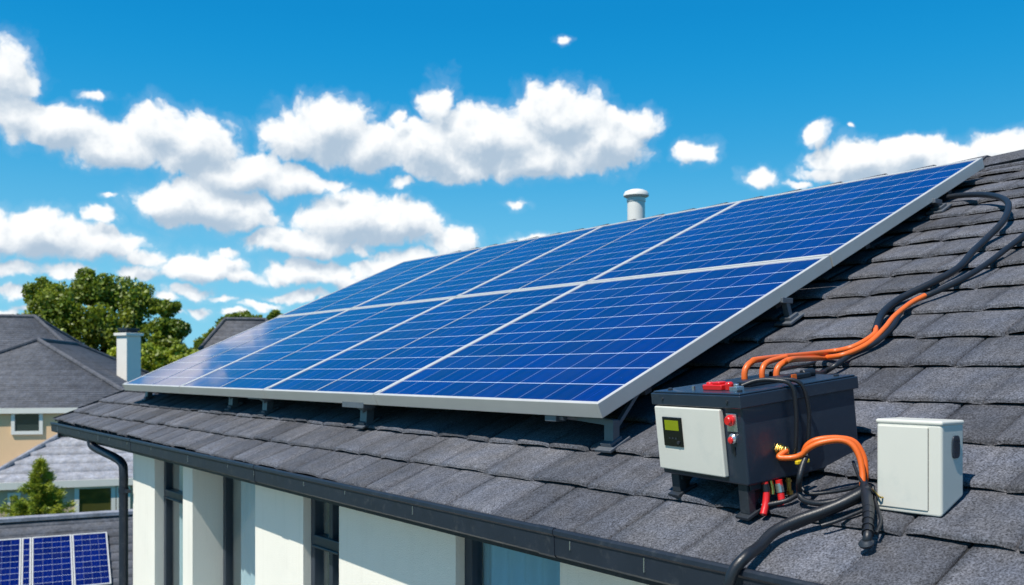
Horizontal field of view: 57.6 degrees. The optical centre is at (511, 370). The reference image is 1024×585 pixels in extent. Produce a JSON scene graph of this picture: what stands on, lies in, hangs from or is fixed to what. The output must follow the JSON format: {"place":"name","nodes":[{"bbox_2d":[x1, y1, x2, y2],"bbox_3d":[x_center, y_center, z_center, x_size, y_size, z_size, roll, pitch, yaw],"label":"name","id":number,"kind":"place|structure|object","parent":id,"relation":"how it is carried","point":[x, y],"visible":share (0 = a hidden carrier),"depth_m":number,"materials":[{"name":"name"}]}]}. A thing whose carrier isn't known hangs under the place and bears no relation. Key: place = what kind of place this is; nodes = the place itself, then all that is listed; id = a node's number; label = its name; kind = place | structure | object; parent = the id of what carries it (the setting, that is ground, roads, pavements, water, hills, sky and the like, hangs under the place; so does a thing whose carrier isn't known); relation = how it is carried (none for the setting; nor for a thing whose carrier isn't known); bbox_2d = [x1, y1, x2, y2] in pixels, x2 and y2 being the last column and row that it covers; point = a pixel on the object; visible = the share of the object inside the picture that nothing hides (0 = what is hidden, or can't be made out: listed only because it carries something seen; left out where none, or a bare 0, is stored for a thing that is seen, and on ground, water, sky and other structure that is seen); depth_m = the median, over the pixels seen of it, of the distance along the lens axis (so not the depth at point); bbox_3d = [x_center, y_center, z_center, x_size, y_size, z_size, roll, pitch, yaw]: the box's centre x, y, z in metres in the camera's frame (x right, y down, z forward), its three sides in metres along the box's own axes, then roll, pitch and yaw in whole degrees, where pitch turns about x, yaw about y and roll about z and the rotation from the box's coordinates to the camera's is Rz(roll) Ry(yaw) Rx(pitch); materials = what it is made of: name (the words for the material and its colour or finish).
{"place":"outdoors","nodes":[
{"label":"outdoors","id":0,"kind":"place"},
{"bbox_2d":[0,509,132,584],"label":"garage","id":1,"kind":"structure","parent":0,"point":[21,527],"depth_m":19.08,"materials":[{"name":"tile"}]},
{"bbox_2d":[0,538,20,584],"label":"solar panel","id":2,"kind":"object","parent":1,"relation":"on","point":[10,561],"visible":1,"depth_m":17.91,"materials":[{"name":"glass"}]},
{"bbox_2d":[21,537,30,584],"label":"solar panel","id":3,"kind":"object","parent":1,"relation":"on","point":[26,564],"visible":1,"depth_m":17.99,"materials":[{"name":"glass"}]},
{"bbox_2d":[32,534,72,584],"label":"solar panel","id":4,"kind":"object","parent":1,"relation":"on","point":[52,563],"visible":1,"depth_m":18.18,"materials":[{"name":"glass"}]},
{"bbox_2d":[72,532,110,584],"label":"solar panel","id":5,"kind":"object","parent":1,"relation":"on","point":[91,564],"visible":1,"depth_m":18.45,"materials":[{"name":"glass"}]},
{"bbox_2d":[196,317,267,350],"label":"house","id":6,"kind":"structure","parent":0,"point":[226,328],"depth_m":47.52,"materials":[{"name":"tile"}]},
{"bbox_2d":[0,0,1023,348],"label":"sky","id":7,"kind":"structure","parent":0,"point":[223,157],"materials":[{"name":"blue"}]},
{"label":"ground","id":8,"kind":"structure","parent":0,"visible":0},
{"bbox_2d":[0,456,77,516],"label":"conifer","id":9,"kind":"object","parent":8,"relation":"on","point":[40,489],"visible":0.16,"depth_m":23.01,"materials":[{"name":"green plant"}]},
{"bbox_2d":[0,433,132,516],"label":"neighbour bungalow","id":10,"kind":"object","parent":8,"relation":"on","point":[87,478],"visible":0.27,"depth_m":27.03,"materials":[{"name":"tile"}]},
{"bbox_2d":[8,493,20,516],"bbox_3d":[-14.028,3.933,26.246,0.331,0.990,0.080,0,0,-20],"label":"window","id":11,"kind":"structure","parent":10,"relation":"in","point":[9,494],"depth_m":26.21,"materials":[{"name":"grey glass"}]},
{"bbox_2d":[74,486,115,512],"bbox_3d":[-12.066,3.927,26.960,1.089,1.302,0.080,0,0,-20],"label":"window","id":12,"kind":"structure","parent":10,"relation":"in","point":[98,498],"depth_m":26.95,"materials":[{"name":"green glass"}]},
{"bbox_2d":[117,485,129,509],"bbox_3d":[-11.359,3.966,27.217,0.367,1.222,0.080,0,0,-20],"label":"window","id":13,"kind":"structure","parent":10,"relation":"in","point":[128,485],"depth_m":27.13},
{"bbox_2d":[0,314,149,465],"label":"neighbour house","id":14,"kind":"structure","parent":8,"relation":"on","point":[49,372],"depth_m":30.24,"materials":[{"name":"tile"}]},
{"bbox_2d":[11,413,42,434],"bbox_3d":[-14.665,1.557,28.172,0.880,0.723,0.080,0,0,-12],"label":"window","id":15,"kind":"structure","parent":14,"relation":"in","point":[23,423],"depth_m":28.16,"materials":[{"name":"glass"}]},
{"bbox_2d":[21,266,163,353],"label":"tree","id":16,"kind":"object","parent":8,"relation":"on","point":[93,326],"visible":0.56,"depth_m":48.75,"materials":[{"name":"green plant"}]},
{"bbox_2d":[107,342,198,371],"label":"tree","id":17,"kind":"object","parent":8,"relation":"on","point":[153,357],"visible":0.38,"depth_m":40.44,"materials":[{"name":"green plant"}]},
{"bbox_2d":[145,299,192,349],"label":"tree","id":18,"kind":"object","parent":8,"relation":"on","point":[167,330],"visible":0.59,"depth_m":45.60,"materials":[{"name":"green plant"}]},
{"bbox_2d":[190,341,202,351],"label":"tree","id":19,"kind":"object","parent":8,"relation":"on","point":[196,345],"visible":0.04,"depth_m":56.61,"materials":[{"name":"green plant"}]},
{"bbox_2d":[193,309,262,344],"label":"tree","id":20,"kind":"object","parent":8,"relation":"on","point":[246,313],"visible":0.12,"depth_m":61.63,"materials":[{"name":"green plant"}]},
{"bbox_2d":[266,309,282,320],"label":"tree","id":21,"kind":"object","parent":8,"relation":"on","point":[273,314],"visible":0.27,"depth_m":65.65,"materials":[{"name":"green plant"}]},
{"bbox_2d":[50,149,1023,584],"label":"house","id":22,"kind":"structure","parent":8,"relation":"on","point":[302,493],"depth_m":3.95,"materials":[{"name":"tile"}]},
{"bbox_2d":[141,392,155,400],"bbox_3d":[-3.326,0.151,8.605,0.245,0.244,0.240,0,0,-38],"label":"mounting bracket","id":23,"kind":"object","parent":22,"relation":"attached to","point":[148,395],"visible":0.36,"depth_m":8.57,"materials":[{"name":"metal"}]},
{"bbox_2d":[163,461,182,584],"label":"window","id":24,"kind":"structure","parent":22,"relation":"in","point":[171,494],"depth_m":7.30,"materials":[{"name":"black glass"}]},
{"bbox_2d":[224,396,242,410],"bbox_3d":[-2.021,0.168,6.856,0.245,0.246,0.240,0,0,-38],"label":"mounting bracket","id":25,"kind":"object","parent":22,"relation":"attached to","point":[233,403],"visible":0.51,"depth_m":6.82,"materials":[{"name":"metal"}]},
{"bbox_2d":[223,476,254,584],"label":"window","id":26,"kind":"structure","parent":22,"relation":"in","point":[247,489],"depth_m":6.65,"materials":[{"name":"blue glass"}]},
{"bbox_2d":[248,398,277,416],"bbox_3d":[-1.619,0.181,6.288,0.245,0.247,0.240,0,0,-38],"label":"mounting bracket","id":27,"kind":"object","parent":22,"relation":"attached to","point":[267,407],"visible":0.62,"depth_m":6.25,"materials":[{"name":"metal"}]},
{"bbox_2d":[311,499,338,584],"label":"window","id":28,"kind":"structure","parent":22,"relation":"in","point":[321,542],"depth_m":5.11,"materials":[{"name":"black glass"}]},
{"bbox_2d":[342,402,379,428],"bbox_3d":[-0.773,0.193,5.148,0.245,0.248,0.240,0,0,-38],"label":"mounting bracket","id":29,"kind":"object","parent":22,"relation":"attached to","point":[367,418],"visible":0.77,"depth_m":5.11,"materials":[{"name":"metal"}]},
{"bbox_2d":[465,538,559,584],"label":"window","id":30,"kind":"structure","parent":22,"relation":"in","point":[502,566],"depth_m":3.91,"materials":[{"name":"blue glass"}]},
{"bbox_2d":[545,395,638,452],"bbox_3d":[0.324,0.195,3.733,0.191,0.237,0.364,0,0,-44],"label":"mounting bracket","id":31,"kind":"object","parent":22,"relation":"attached to","point":[612,441],"visible":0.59,"depth_m":3.61,"materials":[{"name":"metal"}]},
{"bbox_2d":[639,387,651,394],"bbox_3d":[-1.369,0.072,6.207,0.051,0.051,6.260,0,0,-38],"label":"mounting rail","id":32,"kind":"object","parent":31,"relation":"attached to","point":[647,391],"visible":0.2,"depth_m":3.73,"materials":[{"name":"metal"}]},
{"bbox_2d":[122,309,348,393],"bbox_3d":[-2.493,-0.185,8.379,1.639,0.066,1.590,-30,18,-34],"label":"solar panel","id":33,"kind":"object","parent":32,"relation":"attached to","point":[170,377],"visible":0.91,"depth_m":8.28,"materials":[{"name":"glass"}]},
{"bbox_2d":[178,297,453,398],"bbox_3d":[-1.509,-0.185,7.104,1.639,0.066,1.650,-30,18,-34],"label":"solar panel","id":34,"kind":"object","parent":32,"relation":"attached to","point":[254,375],"visible":0.89,"depth_m":6.98,"materials":[{"name":"glass"}]},
{"bbox_2d":[262,283,584,404],"bbox_3d":[-0.568,-0.185,5.884,1.639,0.066,1.451,-30,18,-34],"label":"solar panel","id":35,"kind":"object","parent":32,"relation":"on","point":[362,372],"visible":0.96,"depth_m":5.76,"materials":[{"name":"glass"}]},
{"bbox_2d":[651,368,858,520],"bbox_3d":[0.784,0.213,2.966,0.491,0.401,0.464,-8,3,-27],"label":"battery box","id":36,"kind":"object","parent":22,"relation":"on","point":[733,430],"visible":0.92,"depth_m":2.81,"materials":[{"name":"paint"}]},
{"bbox_2d":[655,406,728,476],"bbox_3d":[0.552,0.216,2.904,0.026,0.204,0.322,-8,3,-27],"label":"door","id":37,"kind":"structure","parent":36,"relation":"in","point":[690,439],"depth_m":2.88,"materials":[{"name":"white plastic"}]},
{"bbox_2d":[741,378,798,454],"bbox_3d":[0.769,0.143,2.775,0.165,0.246,0.051,0,0,7],"label":"cable","id":38,"kind":"object","parent":36,"relation":"attached to","point":[795,407],"visible":0.94,"depth_m":2.76,"materials":[{"name":"black rubber"}]},
{"bbox_2d":[759,354,787,377],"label":"cable","id":39,"kind":"object","parent":36,"relation":"attached to","point":[765,363],"visible":0.84,"depth_m":3.05,"materials":[{"name":"orange rubber"}]},
{"bbox_2d":[741,377,810,453],"bbox_3d":[0.792,0.139,2.785,0.205,0.242,0.055,0,0,-1],"label":"cable","id":40,"kind":"object","parent":36,"relation":"attached to","point":[806,397],"visible":0.84,"depth_m":2.77,"materials":[{"name":"black rubber"}]},
{"bbox_2d":[761,493,797,506],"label":"cable","id":41,"kind":"object","parent":36,"relation":"attached to","point":[783,501],"visible":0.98,"depth_m":2.71,"materials":[{"name":"black rubber"}]},
{"bbox_2d":[776,437,865,485],"bbox_3d":[0.886,0.257,2.671,0.249,0.135,0.043,0,0,31],"label":"cable","id":42,"kind":"object","parent":36,"relation":"attached to","point":[781,455],"visible":0.95,"depth_m":2.66,"materials":[{"name":"rubber"}]},
{"bbox_2d":[774,297,804,325],"bbox_3d":[1.254,-0.267,4.227,0.134,0.124,0.090,0,0,-38],"label":"mounting bracket","id":43,"kind":"object","parent":22,"relation":"attached to","point":[789,317],"visible":0.92,"depth_m":4.21,"materials":[{"name":"metal"}]},
{"bbox_2d":[372,256,831,417],"bbox_3d":[0.395,-0.185,4.638,1.639,0.066,1.718,-30,18,-34],"label":"solar panel","id":44,"kind":"object","parent":43,"relation":"attached to","point":[599,349],"visible":1,"depth_m":4.37,"materials":[{"name":"glass"}]},
{"bbox_2d":[770,304,781,308],"bbox_3d":[-0.697,-0.309,6.725,0.051,0.051,6.260,0,0,-38],"label":"mounting rail","id":45,"kind":"object","parent":43,"relation":"on","point":[776,306],"visible":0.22,"depth_m":4.25,"materials":[{"name":"metal"}]},
{"bbox_2d":[723,483,873,584],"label":"conduit","id":46,"kind":"object","parent":22,"relation":"attached to","point":[746,556],"visible":0.99,"depth_m":2.54,"materials":[{"name":"black rubber"}]},
{"bbox_2d":[790,501,860,531],"bbox_3d":[0.875,0.385,2.568,0.223,0.119,0.023,0,0,5],"label":"cable","id":47,"kind":"object","parent":46,"relation":"on","point":[801,526],"visible":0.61,"depth_m":2.56,"materials":[{"name":"black rubber"}]},
{"bbox_2d":[769,351,844,375],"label":"cable","id":48,"kind":"object","parent":22,"relation":"on","point":[795,366],"visible":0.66,"depth_m":3.39,"materials":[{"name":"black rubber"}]},
{"bbox_2d":[796,456,871,505],"bbox_3d":[0.906,0.314,2.630,0.216,0.140,0.052,0,0,37],"label":"cable","id":49,"kind":"object","parent":22,"relation":"on","point":[799,478],"visible":0.69,"depth_m":2.67,"materials":[{"name":"black rubber"}]},
{"bbox_2d":[852,460,862,481],"bbox_3d":[0.977,0.291,2.621,0.018,0.069,0.107,0,0,-3],"label":"wire","id":50,"kind":"object","parent":49,"relation":"hanging from","point":[856,471],"visible":0.72,"depth_m":2.63,"materials":[{"name":"black rubber"}]},
{"bbox_2d":[801,435,868,480],"bbox_3d":[0.926,0.258,2.675,0.187,0.147,0.042,0,0,28],"label":"cable","id":51,"kind":"object","parent":22,"relation":"on","point":[855,441],"visible":0.61,"depth_m":2.66,"materials":[{"name":"orange rubber"}]},
{"bbox_2d":[802,480,867,495],"bbox_3d":[0.919,0.333,2.661,0.195,0.057,0.018,0,0,37],"label":"wire","id":52,"kind":"object","parent":22,"relation":"on","point":[805,491],"visible":0.85,"depth_m":2.67,"materials":[{"name":"black rubber"}]},
{"bbox_2d":[821,499,873,526],"bbox_3d":[0.917,0.386,2.531,0.155,0.080,0.021,0,0,-4],"label":"wire","id":53,"kind":"object","parent":22,"relation":"on","point":[843,518],"visible":0.77,"depth_m":2.52,"materials":[{"name":"black rubber"}]},
{"bbox_2d":[815,300,909,373],"bbox_3d":[1.254,-0.144,3.477,0.194,0.329,1.134,0,0,40],"label":"cable","id":54,"kind":"object","parent":22,"relation":"on","point":[878,340],"visible":0.64,"depth_m":3.56,"materials":[{"name":"black rubber"}]},
{"bbox_2d":[860,243,869,249],"bbox_3d":[-0.119,-0.637,7.171,0.051,0.051,6.260,0,0,-38],"label":"mounting rail","id":55,"kind":"object","parent":22,"relation":"attached to","point":[867,246],"visible":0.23,"depth_m":4.70,"materials":[{"name":"metal"}]},
{"bbox_2d":[351,226,600,308],"bbox_3d":[-0.320,-0.860,8.022,1.639,0.066,1.650,-30,18,-34],"label":"solar panel","id":56,"kind":"object","parent":55,"relation":"attached to","point":[469,272],"visible":0.71,"depth_m":7.94,"materials":[{"name":"glass"}]},
{"bbox_2d":[456,201,739,296],"bbox_3d":[0.622,-0.860,6.802,1.639,0.066,1.451,-30,18,-34],"label":"solar panel","id":57,"kind":"object","parent":55,"relation":"attached to","point":[597,252],"visible":0.73,"depth_m":6.72,"materials":[{"name":"glass"}]},
{"bbox_2d":[858,481,874,548],"bbox_3d":[0.939,0.378,2.464,0.040,0.151,0.221,0,0,22],"label":"cable boot","id":58,"kind":"object","parent":22,"relation":"on","point":[866,541],"visible":0.99,"depth_m":2.42,"materials":[{"name":"black rubber"}]},
{"bbox_2d":[741,192,1011,378],"bbox_3d":[1.721,-0.464,3.996,0.655,1.002,2.618,0,0,32],"label":"cable","id":59,"kind":"object","parent":22,"relation":"on","point":[949,273],"visible":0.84,"depth_m":3.94,"materials":[{"name":"black rubber"}]},
{"bbox_2d":[871,487,882,534],"bbox_3d":[0.974,0.371,2.482,0.024,0.107,0.169,0,0,19],"label":"wire","id":60,"kind":"object","parent":22,"relation":"on","point":[880,523],"visible":0.95,"depth_m":2.47,"materials":[{"name":"black rubber"}]},
{"bbox_2d":[773,232,1023,375],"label":"cable","id":61,"kind":"object","parent":22,"relation":"on","point":[780,365],"visible":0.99,"depth_m":3.77,"materials":[{"name":"orange rubber"}]},
{"bbox_2d":[876,417,963,516],"bbox_3d":[1.092,0.269,2.492,0.120,0.279,0.190,0,0,-38],"label":"equipment box","id":62,"kind":"object","parent":22,"relation":"on","point":[920,466],"visible":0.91,"depth_m":2.44,"materials":[{"name":"white plastic"}]},
{"bbox_2d":[878,425,928,510],"bbox_3d":[1.036,0.256,2.469,0.003,0.217,0.142,0,0,-38],"label":"door","id":63,"kind":"structure","parent":62,"relation":"in","point":[903,452],"depth_m":2.47,"materials":[{"name":"white plastic"}]},
{"bbox_2d":[926,198,951,214],"bbox_3d":[2.301,-0.885,5.029,0.134,0.080,0.090,0,0,-38],"label":"mounting bracket","id":64,"kind":"object","parent":22,"relation":"attached to","point":[939,206],"visible":0.94,"depth_m":5.00,"materials":[{"name":"metal"}]},
{"bbox_2d":[587,157,983,281],"bbox_3d":[1.584,-0.860,5.555,1.639,0.066,1.718,-30,18,-34],"label":"solar panel","id":65,"kind":"object","parent":64,"relation":"attached to","point":[837,223],"visible":0.84,"depth_m":5.34,"materials":[{"name":"glass"}]},
{"bbox_3d":[0.530,-1.006,7.673,0.051,0.051,6.260,0,0,-38],"label":"mounting rail","id":66,"kind":"object","parent":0,"visible":0},
{"bbox_2d":[277,246,486,316],"bbox_3d":[-1.304,-0.860,9.296,1.639,0.066,1.590,-30,18,-34],"label":"solar panel","id":67,"kind":"object","parent":66,"relation":"on","point":[373,286],"visible":0.75,"depth_m":9.24,"materials":[{"name":"glass"}]}
]}

